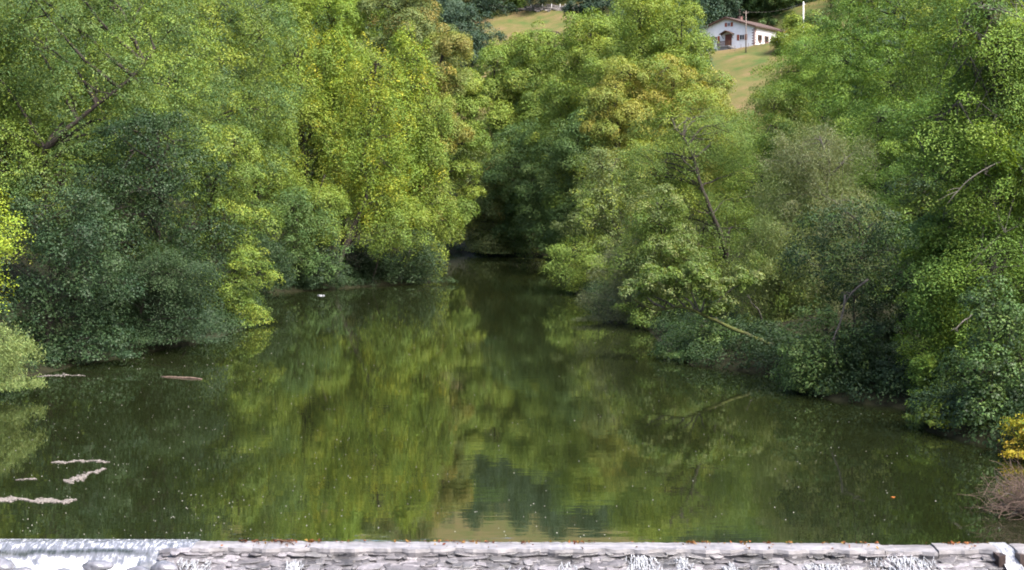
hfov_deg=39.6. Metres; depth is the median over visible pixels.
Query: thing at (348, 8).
broadleaf tree
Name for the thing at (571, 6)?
hillside tree
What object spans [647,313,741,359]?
bank shrub
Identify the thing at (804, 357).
bank shrub
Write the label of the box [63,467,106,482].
floating scum
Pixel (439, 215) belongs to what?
broadleaf tree
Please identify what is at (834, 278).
alder tree
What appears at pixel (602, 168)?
broadleaf tree
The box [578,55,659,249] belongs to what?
broadleaf tree
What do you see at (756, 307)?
bare branch
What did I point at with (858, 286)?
bare branch
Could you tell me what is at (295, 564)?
white water
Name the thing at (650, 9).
plane tree
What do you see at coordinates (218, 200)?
alder tree
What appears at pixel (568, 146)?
broadleaf tree
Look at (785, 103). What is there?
locust tree
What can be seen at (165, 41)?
broadleaf tree
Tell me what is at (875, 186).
broadleaf tree
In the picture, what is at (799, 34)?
ash tree
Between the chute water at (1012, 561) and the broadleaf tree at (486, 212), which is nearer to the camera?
the chute water at (1012, 561)
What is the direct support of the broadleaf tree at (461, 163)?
on the ground
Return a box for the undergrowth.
[0,236,1023,454]
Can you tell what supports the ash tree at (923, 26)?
on the ground
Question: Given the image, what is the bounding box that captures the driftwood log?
[161,376,201,378]
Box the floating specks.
[1,328,992,538]
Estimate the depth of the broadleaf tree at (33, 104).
92.41 m
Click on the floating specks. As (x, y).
(373, 465)
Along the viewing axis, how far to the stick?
35.16 m
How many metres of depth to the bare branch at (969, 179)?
54.89 m
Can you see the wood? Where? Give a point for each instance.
(714, 13)
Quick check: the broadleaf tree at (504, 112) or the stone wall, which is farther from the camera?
the stone wall
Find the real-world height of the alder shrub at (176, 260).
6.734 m
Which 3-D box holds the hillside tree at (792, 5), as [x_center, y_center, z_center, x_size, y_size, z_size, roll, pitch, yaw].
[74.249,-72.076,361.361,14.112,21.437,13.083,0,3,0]
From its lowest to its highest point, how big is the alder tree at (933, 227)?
8.533 m
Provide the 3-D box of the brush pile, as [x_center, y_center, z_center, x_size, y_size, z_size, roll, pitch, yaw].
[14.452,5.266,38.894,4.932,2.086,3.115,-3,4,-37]
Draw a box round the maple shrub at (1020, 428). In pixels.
[998,411,1023,460]
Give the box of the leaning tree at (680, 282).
[617,261,773,347]
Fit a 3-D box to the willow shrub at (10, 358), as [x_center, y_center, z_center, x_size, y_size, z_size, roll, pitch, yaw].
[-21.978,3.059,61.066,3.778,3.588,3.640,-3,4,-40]
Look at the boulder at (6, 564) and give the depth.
34.03 m
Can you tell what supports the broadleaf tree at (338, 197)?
on the ground
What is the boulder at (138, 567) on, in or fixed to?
on the weir
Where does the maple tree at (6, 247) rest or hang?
on the ground
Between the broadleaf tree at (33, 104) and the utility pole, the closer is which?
the broadleaf tree at (33, 104)
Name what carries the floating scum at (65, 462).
on the river
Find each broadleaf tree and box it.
[0,0,264,305]
[0,1,78,238]
[18,0,255,258]
[115,0,320,267]
[218,16,308,273]
[259,0,393,254]
[288,175,353,274]
[348,0,470,256]
[351,188,433,282]
[389,56,492,256]
[399,81,464,279]
[408,22,475,259]
[434,146,544,253]
[442,39,535,249]
[476,118,580,256]
[483,32,547,144]
[485,19,590,246]
[538,107,621,255]
[550,146,658,286]
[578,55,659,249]
[597,52,742,233]
[683,69,751,237]
[707,107,819,251]
[794,0,859,125]
[803,88,962,265]
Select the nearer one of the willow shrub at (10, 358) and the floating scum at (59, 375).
the willow shrub at (10, 358)
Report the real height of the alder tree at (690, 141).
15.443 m
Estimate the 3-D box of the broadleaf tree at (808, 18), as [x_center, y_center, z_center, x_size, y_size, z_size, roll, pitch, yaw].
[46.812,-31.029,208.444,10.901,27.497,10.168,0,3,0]
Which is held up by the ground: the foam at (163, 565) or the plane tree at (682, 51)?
the plane tree at (682, 51)
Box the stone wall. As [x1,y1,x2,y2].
[491,4,563,11]
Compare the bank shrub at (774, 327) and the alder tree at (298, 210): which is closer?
the bank shrub at (774, 327)
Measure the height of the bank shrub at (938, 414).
1.567 m
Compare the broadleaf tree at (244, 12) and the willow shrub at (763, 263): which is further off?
the broadleaf tree at (244, 12)
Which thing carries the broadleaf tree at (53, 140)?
on the ground
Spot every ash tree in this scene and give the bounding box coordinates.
[770,22,844,206]
[787,0,973,242]
[882,0,1023,408]
[885,0,1022,247]
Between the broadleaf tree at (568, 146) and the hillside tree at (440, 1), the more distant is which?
the hillside tree at (440, 1)
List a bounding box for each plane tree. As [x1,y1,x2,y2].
[522,6,659,217]
[568,0,709,246]
[648,1,719,233]
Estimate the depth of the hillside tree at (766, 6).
356.85 m
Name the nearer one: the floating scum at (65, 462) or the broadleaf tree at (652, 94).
the floating scum at (65, 462)
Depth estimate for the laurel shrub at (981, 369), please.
50.67 m
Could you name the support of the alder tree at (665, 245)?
on the ground
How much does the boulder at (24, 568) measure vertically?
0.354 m
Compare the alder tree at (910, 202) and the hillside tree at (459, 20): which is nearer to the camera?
the alder tree at (910, 202)
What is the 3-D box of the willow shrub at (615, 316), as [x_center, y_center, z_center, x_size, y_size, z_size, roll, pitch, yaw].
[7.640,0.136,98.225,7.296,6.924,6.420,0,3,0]
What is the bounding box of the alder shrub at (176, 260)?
[75,235,235,348]
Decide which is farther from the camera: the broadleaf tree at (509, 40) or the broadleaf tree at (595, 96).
the broadleaf tree at (509, 40)
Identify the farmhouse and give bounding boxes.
[697,16,784,50]
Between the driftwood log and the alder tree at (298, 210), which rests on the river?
the driftwood log
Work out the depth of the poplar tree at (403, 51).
145.30 m
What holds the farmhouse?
on the ground
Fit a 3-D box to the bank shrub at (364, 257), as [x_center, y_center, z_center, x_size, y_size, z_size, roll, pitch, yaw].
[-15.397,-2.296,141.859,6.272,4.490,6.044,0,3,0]
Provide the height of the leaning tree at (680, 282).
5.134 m
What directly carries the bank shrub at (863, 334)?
on the ground
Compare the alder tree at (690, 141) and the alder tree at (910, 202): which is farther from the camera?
the alder tree at (690, 141)
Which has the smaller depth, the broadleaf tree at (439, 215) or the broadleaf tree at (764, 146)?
the broadleaf tree at (764, 146)
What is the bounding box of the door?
[725,34,731,45]
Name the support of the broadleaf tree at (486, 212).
on the ground
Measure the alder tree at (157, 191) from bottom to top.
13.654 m
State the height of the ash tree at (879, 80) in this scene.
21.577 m
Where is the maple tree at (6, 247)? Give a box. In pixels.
[0,188,35,314]
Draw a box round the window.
[737,34,744,39]
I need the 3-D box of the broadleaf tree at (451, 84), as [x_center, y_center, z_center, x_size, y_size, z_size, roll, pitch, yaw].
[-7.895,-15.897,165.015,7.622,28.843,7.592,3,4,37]
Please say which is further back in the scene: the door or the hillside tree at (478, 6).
the hillside tree at (478, 6)
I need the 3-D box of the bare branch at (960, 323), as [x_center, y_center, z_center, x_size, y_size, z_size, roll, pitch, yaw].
[17.068,1.450,53.584,1.529,0.704,0.308,-3,5,-43]
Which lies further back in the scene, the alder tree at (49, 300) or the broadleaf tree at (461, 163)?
the broadleaf tree at (461, 163)
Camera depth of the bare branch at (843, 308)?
61.72 m
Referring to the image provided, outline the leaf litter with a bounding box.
[221,539,979,548]
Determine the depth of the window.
334.28 m
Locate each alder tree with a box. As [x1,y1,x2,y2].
[0,174,148,362]
[52,105,252,340]
[163,123,287,327]
[245,184,353,285]
[514,136,588,255]
[602,97,793,318]
[606,183,724,327]
[770,196,928,334]
[872,151,966,338]
[891,205,986,397]
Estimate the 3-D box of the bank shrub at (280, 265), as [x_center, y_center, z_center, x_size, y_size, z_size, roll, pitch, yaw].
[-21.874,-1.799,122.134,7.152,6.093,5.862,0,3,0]
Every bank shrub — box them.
[224,230,297,296]
[226,279,273,321]
[288,244,352,289]
[341,241,388,280]
[370,229,458,283]
[538,225,625,292]
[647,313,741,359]
[753,324,793,340]
[764,295,865,394]
[823,318,900,392]
[833,276,902,344]
[902,398,976,431]
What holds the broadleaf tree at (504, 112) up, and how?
on the ground
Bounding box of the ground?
[0,0,1023,455]
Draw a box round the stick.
[274,539,294,544]
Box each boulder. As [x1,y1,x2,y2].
[0,557,14,569]
[10,567,32,569]
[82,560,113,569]
[126,565,147,569]
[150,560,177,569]
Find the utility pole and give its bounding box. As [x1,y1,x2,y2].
[743,5,796,52]
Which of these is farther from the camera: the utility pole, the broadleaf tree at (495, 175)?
the utility pole
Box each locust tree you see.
[732,82,820,215]
[748,27,892,235]
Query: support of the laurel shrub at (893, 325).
on the ground
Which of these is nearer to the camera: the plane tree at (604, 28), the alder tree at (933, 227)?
the alder tree at (933, 227)
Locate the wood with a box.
[0,0,1023,208]
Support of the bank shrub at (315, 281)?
on the ground
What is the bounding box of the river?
[0,249,1023,544]
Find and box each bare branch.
[747,295,762,318]
[829,294,845,368]
[841,279,867,304]
[939,161,1000,203]
[951,315,970,331]
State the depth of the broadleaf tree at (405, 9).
174.92 m
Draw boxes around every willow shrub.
[0,320,49,392]
[572,240,666,323]
[717,194,839,324]
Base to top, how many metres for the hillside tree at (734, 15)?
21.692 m
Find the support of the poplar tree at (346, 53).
on the ground
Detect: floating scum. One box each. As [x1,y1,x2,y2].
[0,495,76,503]
[38,373,84,376]
[51,459,109,463]
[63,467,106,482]
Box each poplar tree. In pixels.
[260,0,357,253]
[307,11,381,261]
[318,40,424,282]
[372,20,448,276]
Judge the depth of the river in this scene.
49.87 m
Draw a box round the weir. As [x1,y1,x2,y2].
[156,541,1023,569]
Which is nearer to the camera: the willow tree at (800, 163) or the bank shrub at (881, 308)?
the bank shrub at (881, 308)
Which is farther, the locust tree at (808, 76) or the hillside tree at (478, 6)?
the hillside tree at (478, 6)
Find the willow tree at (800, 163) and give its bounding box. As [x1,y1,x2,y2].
[744,111,896,319]
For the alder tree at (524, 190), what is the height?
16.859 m
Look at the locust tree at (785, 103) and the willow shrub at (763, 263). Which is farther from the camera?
the locust tree at (785, 103)
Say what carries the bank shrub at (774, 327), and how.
on the ground
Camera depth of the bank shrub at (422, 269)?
142.28 m
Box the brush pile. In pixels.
[959,450,1023,520]
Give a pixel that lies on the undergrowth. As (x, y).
(891, 371)
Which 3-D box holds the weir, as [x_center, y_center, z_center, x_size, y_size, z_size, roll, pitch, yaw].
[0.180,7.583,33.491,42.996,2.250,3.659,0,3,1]
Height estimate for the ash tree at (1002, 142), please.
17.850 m
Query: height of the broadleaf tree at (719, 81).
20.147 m
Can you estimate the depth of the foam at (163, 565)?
33.94 m
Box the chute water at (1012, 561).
[988,542,1023,569]
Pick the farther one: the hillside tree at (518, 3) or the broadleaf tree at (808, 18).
the hillside tree at (518, 3)
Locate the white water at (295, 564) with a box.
[173,554,943,569]
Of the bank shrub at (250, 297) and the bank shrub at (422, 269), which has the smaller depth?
the bank shrub at (250, 297)
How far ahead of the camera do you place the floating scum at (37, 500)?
40.20 m
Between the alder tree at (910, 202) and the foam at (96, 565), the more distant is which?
the alder tree at (910, 202)
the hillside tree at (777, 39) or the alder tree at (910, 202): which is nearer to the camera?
the alder tree at (910, 202)
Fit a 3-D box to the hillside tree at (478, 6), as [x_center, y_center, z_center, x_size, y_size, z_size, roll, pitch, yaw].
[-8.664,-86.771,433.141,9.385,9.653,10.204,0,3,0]
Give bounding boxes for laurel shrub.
[863,244,940,351]
[931,274,1023,428]
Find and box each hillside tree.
[411,0,463,96]
[416,0,506,119]
[469,0,497,13]
[503,0,528,10]
[562,0,619,45]
[708,0,760,21]
[744,0,805,24]
[767,11,808,54]
[781,0,815,10]
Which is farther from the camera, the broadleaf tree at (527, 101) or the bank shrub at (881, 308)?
the broadleaf tree at (527, 101)
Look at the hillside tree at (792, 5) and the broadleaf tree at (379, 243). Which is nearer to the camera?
the broadleaf tree at (379, 243)
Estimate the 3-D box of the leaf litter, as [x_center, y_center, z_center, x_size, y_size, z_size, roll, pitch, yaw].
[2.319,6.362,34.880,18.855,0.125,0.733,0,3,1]
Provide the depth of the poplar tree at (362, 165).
138.95 m
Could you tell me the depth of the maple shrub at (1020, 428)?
46.73 m
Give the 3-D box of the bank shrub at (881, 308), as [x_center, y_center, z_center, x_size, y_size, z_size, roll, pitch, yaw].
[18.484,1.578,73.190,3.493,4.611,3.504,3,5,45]
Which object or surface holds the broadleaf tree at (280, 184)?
on the ground
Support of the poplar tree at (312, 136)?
on the ground
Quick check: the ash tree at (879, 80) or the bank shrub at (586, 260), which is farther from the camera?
the bank shrub at (586, 260)

